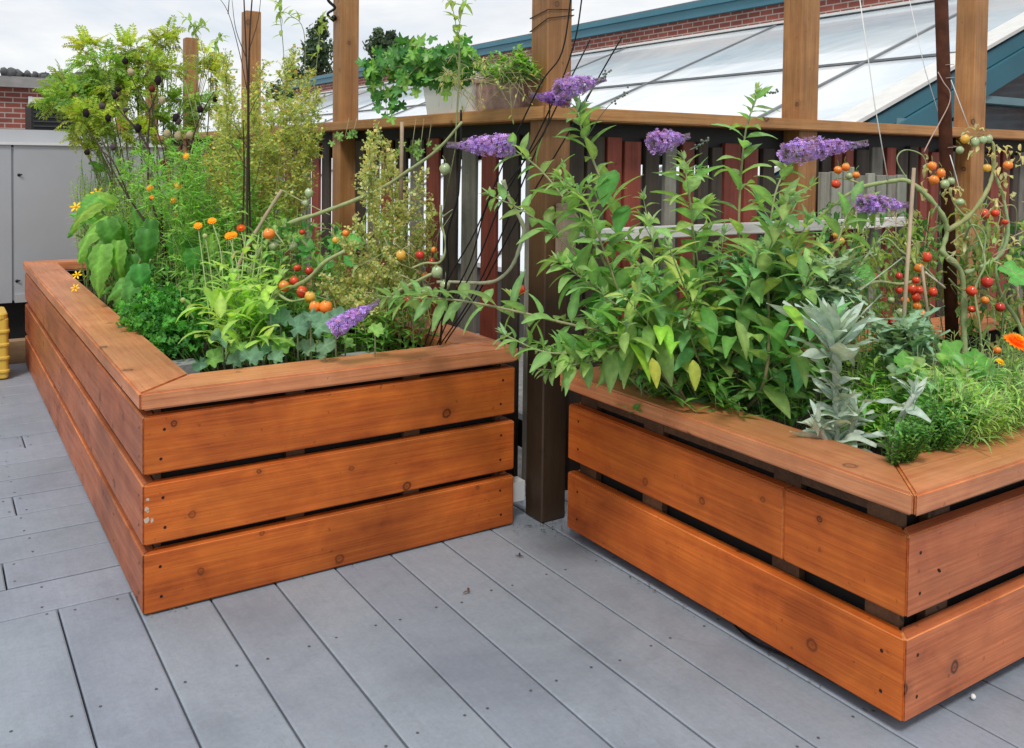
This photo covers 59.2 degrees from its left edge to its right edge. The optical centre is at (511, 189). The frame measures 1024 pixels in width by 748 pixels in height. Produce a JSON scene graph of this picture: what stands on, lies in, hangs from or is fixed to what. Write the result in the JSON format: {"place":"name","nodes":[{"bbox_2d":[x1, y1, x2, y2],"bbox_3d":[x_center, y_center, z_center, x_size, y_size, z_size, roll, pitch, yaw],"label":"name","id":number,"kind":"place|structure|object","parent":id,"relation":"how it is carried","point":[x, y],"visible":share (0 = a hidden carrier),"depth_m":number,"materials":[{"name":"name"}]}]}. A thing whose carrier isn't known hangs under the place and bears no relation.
{"place":"outdoors","nodes":[
{"label":"outdoors","id":0,"kind":"place"},
{"bbox_2d":[0,307,9,378],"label":"barrel","id":1,"kind":"object","parent":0,"point":[4,352],"visible":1,"depth_m":4.39,"materials":[{"name":"plastic"}]},
{"bbox_2d":[3,326,565,586],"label":"roof slab","id":2,"kind":"structure","parent":0,"point":[520,406],"depth_m":4.37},
{"bbox_2d":[9,338,24,363],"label":"timber curb","id":3,"kind":"structure","parent":2,"relation":"on","point":[17,350],"depth_m":4.75,"materials":[{"name":"brown wood"}]},
{"bbox_2d":[25,103,95,129],"bbox_3d":[-5.114,-0.090,10.206,0.639,1.711,0.715,-1,2,-33],"label":"condenser unit","id":4,"kind":"object","parent":2,"relation":"on","point":[33,121],"visible":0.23,"depth_m":9.81,"materials":[{"name":"black paint"}]},
{"bbox_2d":[0,129,163,338],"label":"service cabinet","id":5,"kind":"object","parent":2,"relation":"on","point":[39,169],"visible":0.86,"depth_m":5.01,"materials":[{"name":"white plastic"}]},
{"bbox_2d":[203,0,1023,346],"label":"skylight","id":6,"kind":"object","parent":2,"relation":"on","point":[721,72],"visible":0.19,"depth_m":8.65,"materials":[{"name":"white glass"}]},
{"bbox_2d":[0,0,695,134],"label":"sky","id":7,"kind":"structure","parent":0,"point":[31,31],"materials":[{"name":"white"}]},
{"bbox_2d":[0,363,1023,747],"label":"deck","id":8,"kind":"structure","parent":0,"point":[554,639],"depth_m":1.98,"materials":[{"name":"grey wood"}]},
{"bbox_2d":[23,255,517,613],"bbox_3d":[-1.274,0.692,3.721,1.069,0.536,3.105,-1,2,-33],"label":"raised planter","id":9,"kind":"object","parent":8,"relation":"on","point":[204,485],"visible":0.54,"depth_m":2.43,"materials":[{"name":"brown wood"}]},
{"bbox_2d":[26,15,239,285],"bbox_3d":[-1.669,-0.143,4.094,0.955,1.344,0.595,-1,2,-33],"label":"feathery shrub","id":10,"kind":"object","parent":9,"relation":"on","point":[97,92],"visible":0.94,"depth_m":4.00,"materials":[{"name":"green plant"}]},
{"bbox_2d":[67,143,228,315],"bbox_3d":[-1.562,0.178,3.643,0.430,0.740,1.278,-1,2,-41],"label":"squash plant","id":11,"kind":"object","parent":9,"relation":"on","point":[105,254],"visible":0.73,"depth_m":3.33,"materials":[{"name":"green plant"}]},
{"bbox_2d":[83,56,217,285],"bbox_3d":[-1.345,-0.030,3.351,0.501,0.924,0.029,1,2,0],"label":"dark podded plant","id":12,"kind":"object","parent":9,"relation":"on","point":[177,120],"visible":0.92,"depth_m":3.34,"materials":[{"name":"leaf"},{"name":"seed pod"},{"name":"stem"}]},
{"bbox_2d":[112,279,218,372],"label":"parsley plant","id":13,"kind":"object","parent":9,"relation":"on","point":[153,316],"visible":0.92,"depth_m":2.87,"materials":[{"name":"green plant"}]},
{"bbox_2d":[173,358,199,374],"bbox_3d":[-1.019,0.564,2.751,0.110,0.070,0.080,-1,2,-33],"label":"cinder block","id":14,"kind":"object","parent":9,"relation":"in","point":[185,365],"depth_m":2.74,"materials":[{"name":"concrete"}]},
{"bbox_2d":[67,134,308,347],"bbox_3d":[-1.423,0.141,3.667,1.617,0.842,0.538,2,2,38],"label":"cosmos foliage","id":15,"kind":"object","parent":9,"relation":"on","point":[118,205],"visible":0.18,"depth_m":3.78,"materials":[{"name":"green plant"}]},
{"bbox_2d":[112,125,295,346],"bbox_3d":[-1.185,0.155,3.397,0.557,0.806,0.781,-1,2,-33],"label":"green fennel","id":16,"kind":"object","parent":9,"relation":"on","point":[190,185],"visible":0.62,"depth_m":3.25,"materials":[{"name":"green plant"}]},
{"bbox_2d":[180,12,228,208],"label":"climbing vine","id":17,"kind":"object","parent":9,"relation":"on","point":[197,28],"visible":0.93,"depth_m":3.98,"materials":[{"name":"green plant"}]},
{"bbox_2d":[175,217,292,365],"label":"calendula plant","id":18,"kind":"object","parent":9,"relation":"on","point":[247,310],"visible":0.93,"depth_m":2.64,"materials":[{"name":"green plant"}]},
{"bbox_2d":[196,44,327,278],"bbox_3d":[-0.958,-0.008,3.484,0.471,1.130,0.633,0,2,-13],"label":"asparagus plant","id":19,"kind":"object","parent":9,"relation":"on","point":[277,146],"visible":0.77,"depth_m":3.33,"materials":[{"name":"green plant"}]},
{"bbox_2d":[106,190,439,369],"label":"leafy undergrowth","id":20,"kind":"object","parent":9,"relation":"on","point":[361,333],"visible":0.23,"depth_m":2.96,"materials":[{"name":"green plant"}]},
{"bbox_2d":[146,153,188,282],"bbox_3d":[-1.290,0.146,3.341,0.136,0.568,0.222,-1,2,-33],"label":"marigold","id":21,"kind":"object","parent":20,"relation":"on","point":[185,157],"visible":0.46,"depth_m":3.31,"materials":[{"name":"green plant"}]},
{"bbox_2d":[221,0,267,282],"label":"dark stem plant","id":22,"kind":"object","parent":20,"relation":"on","point":[248,193],"visible":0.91,"depth_m":3.10,"materials":[{"name":"plant"}]},
{"bbox_2d":[192,302,384,372],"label":"kale plants","id":23,"kind":"object","parent":9,"relation":"on","point":[303,322],"visible":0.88,"depth_m":2.53,"materials":[{"name":"green plant"}]},
{"bbox_2d":[268,0,330,302],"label":"climbing vine","id":24,"kind":"object","parent":9,"relation":"on","point":[281,12],"visible":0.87,"depth_m":3.48,"materials":[{"name":"green plant"}]},
{"bbox_2d":[341,350,377,356],"bbox_3d":[-0.439,0.551,2.684,0.110,0.115,0.100,-1,2,-33],"label":"cinder block","id":25,"kind":"object","parent":9,"relation":"in","point":[358,353],"depth_m":2.70,"materials":[{"name":"concrete"}]},
{"bbox_2d":[315,120,438,350],"bbox_3d":[-0.418,0.186,2.875,0.460,0.798,0.438,-1,2,-33],"label":"seeding coriander","id":26,"kind":"object","parent":9,"relation":"on","point":[365,280],"visible":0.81,"depth_m":2.79,"materials":[{"name":"green plant"}]},
{"bbox_2d":[231,121,525,343],"bbox_3d":[-0.436,0.165,2.826,0.970,0.742,0.533,1,2,2],"label":"tomato plant","id":27,"kind":"object","parent":9,"relation":"on","point":[269,234],"visible":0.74,"depth_m":2.78,"materials":[{"name":"green plant"}]},
{"bbox_2d":[399,122,403,199],"bbox_3d":[-0.331,-0.085,2.699,0.012,0.234,0.011,0,2,-10],"label":"bamboo stake","id":28,"kind":"object","parent":27,"relation":"attached to","point":[401,159],"visible":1,"depth_m":2.69,"materials":[{"name":"beige wood"}]},
{"bbox_2d":[416,0,475,347],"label":"climbing vine","id":29,"kind":"object","parent":9,"relation":"on","point":[458,27],"visible":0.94,"depth_m":2.64,"materials":[{"name":"green plant"}]},
{"bbox_2d":[439,110,461,345],"bbox_3d":[-0.191,0.118,2.624,0.037,0.695,0.091,-1,3,-45],"label":"support rod","id":30,"kind":"object","parent":9,"relation":"on","point":[448,228],"visible":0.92,"depth_m":2.60,"materials":[{"name":"black metal"}]},
{"bbox_2d":[429,104,549,344],"bbox_3d":[-0.068,0.094,2.612,0.349,0.737,0.036,1,2,8],"label":"support rod","id":31,"kind":"object","parent":9,"relation":"on","point":[479,231],"visible":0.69,"depth_m":2.60,"materials":[{"name":"black metal"}]},
{"bbox_2d":[424,0,570,343],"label":"support rod","id":32,"kind":"object","parent":9,"relation":"in","point":[505,160],"visible":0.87,"depth_m":2.53,"materials":[{"name":"black metal"}]},
{"bbox_2d":[436,0,581,344],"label":"support rod","id":33,"kind":"object","parent":9,"relation":"in","point":[523,160],"visible":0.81,"depth_m":2.56,"materials":[{"name":"black metal"}]},
{"bbox_2d":[441,40,590,343],"bbox_3d":[-0.003,0.019,2.611,0.440,0.905,0.088,1,2,13],"label":"support rod","id":34,"kind":"object","parent":9,"relation":"in","point":[515,199],"visible":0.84,"depth_m":2.58,"materials":[{"name":"black metal"}]},
{"bbox_2d":[513,476,524,501],"bbox_3d":[0.009,0.925,2.783,0.043,0.060,0.045,-1,2,-33],"label":"spacer block","id":35,"kind":"object","parent":9,"relation":"attached to","point":[518,489],"depth_m":2.77,"materials":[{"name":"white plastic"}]},
{"bbox_2d":[444,37,622,342],"bbox_3d":[0.056,0.011,2.653,0.519,0.915,0.042,1,2,11],"label":"support rod","id":36,"kind":"object","parent":9,"relation":"in","point":[532,192],"visible":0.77,"depth_m":2.65,"materials":[{"name":"black metal"}]},
{"bbox_2d":[116,0,571,522],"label":"picket fence","id":37,"kind":"object","parent":8,"relation":"on","point":[540,430],"visible":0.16,"depth_m":3.10,"materials":[{"name":"brown wood"}]},
{"bbox_2d":[326,0,336,21],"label":"hanging hook","id":38,"kind":"object","parent":37,"relation":"attached to","point":[333,18],"visible":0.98,"depth_m":4.04,"materials":[{"name":"black metal"}]},
{"bbox_2d":[423,74,483,114],"bbox_3d":[-0.184,-0.332,3.208,0.159,0.125,0.365,-1,2,-33],"label":"window box","id":39,"kind":"object","parent":37,"relation":"on","point":[432,100],"visible":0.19,"depth_m":3.14,"materials":[{"name":"white plastic"}]},
{"bbox_2d":[328,31,476,160],"bbox_3d":[-0.305,-0.300,2.924,0.470,0.417,0.334,1,2,18],"label":"ivy plant","id":40,"kind":"object","parent":39,"relation":"in","point":[414,63],"visible":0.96,"depth_m":2.85,"materials":[{"name":"green plant"}]},
{"bbox_2d":[474,76,530,109],"bbox_3d":[-0.004,-0.311,2.931,0.128,0.105,0.287,-1,2,-33],"label":"stone pot","id":41,"kind":"object","parent":37,"relation":"on","point":[488,91],"visible":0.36,"depth_m":2.87,"materials":[{"name":"stone"}]},
{"bbox_2d":[456,44,545,83],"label":"basil plant","id":42,"kind":"object","parent":41,"relation":"in","point":[520,57],"visible":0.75,"depth_m":2.70,"materials":[{"name":"green plant"}]},
{"bbox_2d":[427,54,542,124],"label":"dried stems","id":43,"kind":"object","parent":42,"relation":"hanging from","point":[482,66],"visible":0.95,"depth_m":2.66,"materials":[{"name":"plant"}]},
{"bbox_2d":[529,15,573,31],"bbox_3d":[0.120,-0.505,2.744,0.099,0.051,0.099,-1,2,-33],"label":"wire wrap","id":44,"kind":"object","parent":37,"relation":"attached to","point":[548,18],"visible":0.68,"depth_m":2.71,"materials":[{"name":"black metal"}]},
{"bbox_2d":[529,9,573,18],"bbox_3d":[0.121,-0.533,2.743,0.099,0.027,0.099,-1,2,-33],"label":"wire wrap","id":45,"kind":"object","parent":37,"relation":"attached to","point":[551,9],"visible":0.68,"depth_m":2.71,"materials":[{"name":"black metal"}]},
{"bbox_2d":[555,203,575,254],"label":"end block","id":46,"kind":"structure","parent":37,"relation":"attached to","point":[560,246],"depth_m":2.70,"materials":[{"name":"brown wood"}]},
{"bbox_2d":[150,517,879,724],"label":"leaf litter","id":47,"kind":"object","parent":8,"relation":"on","point":[609,565],"visible":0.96,"depth_m":2.42,"materials":[{"name":"brown plant"}]},
{"bbox_2d":[545,0,1023,489],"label":"picket fence","id":48,"kind":"object","parent":8,"relation":"on","point":[621,146],"visible":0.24,"depth_m":3.33,"materials":[{"name":"brown wood"}]},
{"bbox_2d":[579,216,907,241],"bbox_3d":[0.891,0.135,3.192,1.660,0.039,0.030,-1,2,-33],"label":"white fence board","id":49,"kind":"object","parent":48,"relation":"attached to","point":[750,227],"visible":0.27,"depth_m":3.09,"materials":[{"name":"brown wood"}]},
{"bbox_2d":[817,167,906,217],"bbox_3d":[1.369,0.011,3.506,0.529,0.196,0.016,-1,2,-33],"label":"weathered panel","id":50,"kind":"object","parent":49,"relation":"on","point":[827,192],"visible":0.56,"depth_m":3.45,"materials":[{"name":"grey wood"}]},
{"bbox_2d":[732,623,837,684],"bbox_3d":[0.628,1.035,1.991,0.040,0.011,0.414,-1,2,-38],"label":"black cable","id":51,"kind":"object","parent":8,"relation":"on","point":[767,648],"visible":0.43,"depth_m":2.02,"materials":[{"name":"rubber"}]},
{"bbox_2d":[560,306,1023,721],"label":"raised planter","id":52,"kind":"object","parent":8,"relation":"on","point":[874,578],"visible":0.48,"depth_m":1.93,"materials":[{"name":"brown wood"}]},
{"bbox_2d":[326,69,909,418],"bbox_3d":[0.289,0.162,2.243,1.537,0.961,0.668,1,2,-4],"label":"butterfly bush","id":53,"kind":"object","parent":52,"relation":"on","point":[656,341],"visible":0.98,"depth_m":2.23,"materials":[{"name":"green plant"}]},
{"bbox_2d":[593,323,887,429],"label":"leafy undergrowth","id":54,"kind":"object","parent":52,"relation":"on","point":[711,386],"visible":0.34,"depth_m":2.28,"materials":[{"name":"green plant"}]},
{"bbox_2d":[702,235,832,332],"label":"leafy shrub","id":55,"kind":"object","parent":54,"relation":"on","point":[786,251],"visible":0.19,"depth_m":2.32,"materials":[{"name":"green plant"}]},
{"bbox_2d":[766,293,901,452],"bbox_3d":[0.726,0.421,2.006,0.254,0.391,0.311,-1,2,-33],"label":"silver sage","id":56,"kind":"object","parent":52,"relation":"on","point":[841,329],"visible":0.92,"depth_m":2.00,"materials":[{"name":"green plant"}]},
{"bbox_2d":[794,249,876,351],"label":"grey leaved herb","id":57,"kind":"object","parent":52,"relation":"on","point":[842,275],"visible":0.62,"depth_m":2.18,"materials":[{"name":"green plant"}]},
{"bbox_2d":[704,235,1023,436],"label":"ferny herb","id":58,"kind":"object","parent":52,"relation":"on","point":[862,346],"visible":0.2,"depth_m":2.46,"materials":[{"name":"green plant"}]},
{"bbox_2d":[831,333,921,455],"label":"leafy herb","id":59,"kind":"object","parent":52,"relation":"on","point":[876,389],"visible":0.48,"depth_m":2.21,"materials":[{"name":"green plant"}]},
{"bbox_2d":[858,375,933,460],"bbox_3d":[0.795,0.483,1.863,0.137,0.214,0.109,1,2,12],"label":"silver sage","id":60,"kind":"object","parent":52,"relation":"on","point":[915,392],"visible":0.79,"depth_m":1.86,"materials":[{"name":"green plant"}]},
{"bbox_2d":[860,305,950,396],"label":"grey leaved herb","id":61,"kind":"object","parent":52,"relation":"on","point":[893,341],"visible":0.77,"depth_m":2.25,"materials":[{"name":"green plant"}]},
{"bbox_2d":[895,168,915,417],"bbox_3d":[1.015,0.295,2.325,0.078,0.702,0.022,-1,2,-36],"label":"bamboo stake","id":62,"kind":"object","parent":52,"relation":"on","point":[907,265],"visible":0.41,"depth_m":2.32,"materials":[{"name":"beige wood"}]},
{"bbox_2d":[806,123,1023,393],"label":"tomato plant","id":63,"kind":"object","parent":52,"relation":"on","point":[988,268],"visible":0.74,"depth_m":2.61,"materials":[{"name":"green plant"}]},
{"bbox_2d":[859,0,887,180],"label":"garden string","id":64,"kind":"object","parent":63,"relation":"attached to","point":[872,90],"visible":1,"depth_m":2.59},
{"bbox_2d":[921,266,932,344],"bbox_3d":[1.155,0.324,2.511,0.040,0.222,0.010,1,2,-2],"label":"bamboo stake","id":65,"kind":"object","parent":63,"relation":"attached to","point":[924,290],"visible":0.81,"depth_m":2.51,"materials":[{"name":"beige wood"}]},
{"bbox_2d":[1015,285,1020,322],"bbox_3d":[1.522,0.336,2.712,0.027,0.176,0.010,1,2,0],"label":"bamboo stake","id":66,"kind":"object","parent":63,"relation":"attached to","point":[1018,307],"visible":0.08,"depth_m":2.71,"materials":[{"name":"beige wood"}]},
{"bbox_2d":[881,379,984,466],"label":"thyme plant","id":67,"kind":"object","parent":52,"relation":"on","point":[917,437],"visible":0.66,"depth_m":1.89,"materials":[{"name":"green plant"}]},
{"bbox_2d":[848,257,1023,425],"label":"squash plant","id":68,"kind":"object","parent":52,"relation":"on","point":[1015,279],"visible":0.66,"depth_m":2.18,"materials":[{"name":"green plant"}]},
{"bbox_2d":[934,0,958,392],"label":"rusty pole","id":69,"kind":"object","parent":52,"relation":"on","point":[943,99],"visible":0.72,"depth_m":2.64,"materials":[{"name":"brown metal"}]},
{"bbox_2d":[909,0,937,110],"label":"garden string","id":70,"kind":"object","parent":69,"relation":"attached to","point":[922,57],"visible":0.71,"depth_m":2.80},
{"bbox_2d":[924,72,950,151],"bbox_3d":[1.229,-0.225,2.618,0.094,0.236,0.023,0,2,-19],"label":"garden twine","id":71,"kind":"object","parent":69,"relation":"attached to","point":[944,112],"visible":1,"depth_m":2.62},
{"bbox_2d":[950,155,959,188],"bbox_3d":[1.280,-0.040,2.605,0.035,0.119,0.014,2,2,38],"label":"garden string","id":72,"kind":"object","parent":69,"relation":"attached to","point":[954,171],"visible":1,"depth_m":2.60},
{"bbox_2d":[951,80,968,127],"bbox_3d":[1.298,-0.247,2.610,0.053,0.141,0.008,2,2,36],"label":"garden string","id":73,"kind":"object","parent":69,"relation":"attached to","point":[959,103],"visible":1,"depth_m":2.61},
{"bbox_2d":[885,343,1018,434],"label":"rocket plant","id":74,"kind":"object","parent":52,"relation":"on","point":[918,363],"visible":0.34,"depth_m":2.10,"materials":[{"name":"green plant"}]},
{"bbox_2d":[924,343,1023,453],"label":"tarragon plant","id":75,"kind":"object","parent":52,"relation":"on","point":[996,419],"visible":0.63,"depth_m":2.00,"materials":[{"name":"green plant"}]},
{"bbox_2d":[996,333,1023,400],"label":"marigold","id":76,"kind":"object","parent":52,"relation":"on","point":[1015,340],"visible":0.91,"depth_m":2.10,"materials":[{"name":"orange plant"}]},
{"label":"ground","id":77,"kind":"structure","parent":0,"visible":0},
{"bbox_2d":[0,67,111,129],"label":"brick building","id":78,"kind":"structure","parent":77,"relation":"on","point":[17,94],"depth_m":13.13,"materials":[{"name":"red brick"}]},
{"bbox_2d":[28,96,42,103],"bbox_3d":[-6.947,-1.135,13.306,0.342,0.456,0.048,-1,2,-33],"label":"window frame","id":79,"kind":"structure","parent":78,"relation":"in","point":[30,98],"depth_m":13.21,"materials":[{"name":"white plastic"}]},
{"bbox_2d":[263,17,332,102],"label":"tree","id":80,"kind":"object","parent":77,"relation":"on","point":[322,61],"visible":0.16,"depth_m":41.04,"materials":[{"name":"green plant"}]},
{"bbox_2d":[361,27,398,66],"bbox_3d":[-5.825,-1.760,40.148,4.386,10.988,4.062,-1,2,-33],"label":"tree","id":81,"kind":"object","parent":77,"relation":"on","point":[378,38],"visible":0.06,"depth_m":39.66,"materials":[{"name":"green plant"}]},
{"bbox_2d":[290,0,910,95],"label":"brick building","id":82,"kind":"structure","parent":77,"relation":"on","point":[690,18],"depth_m":13.49,"materials":[{"name":"red brick"},{"name":"teal paint"}]}
]}

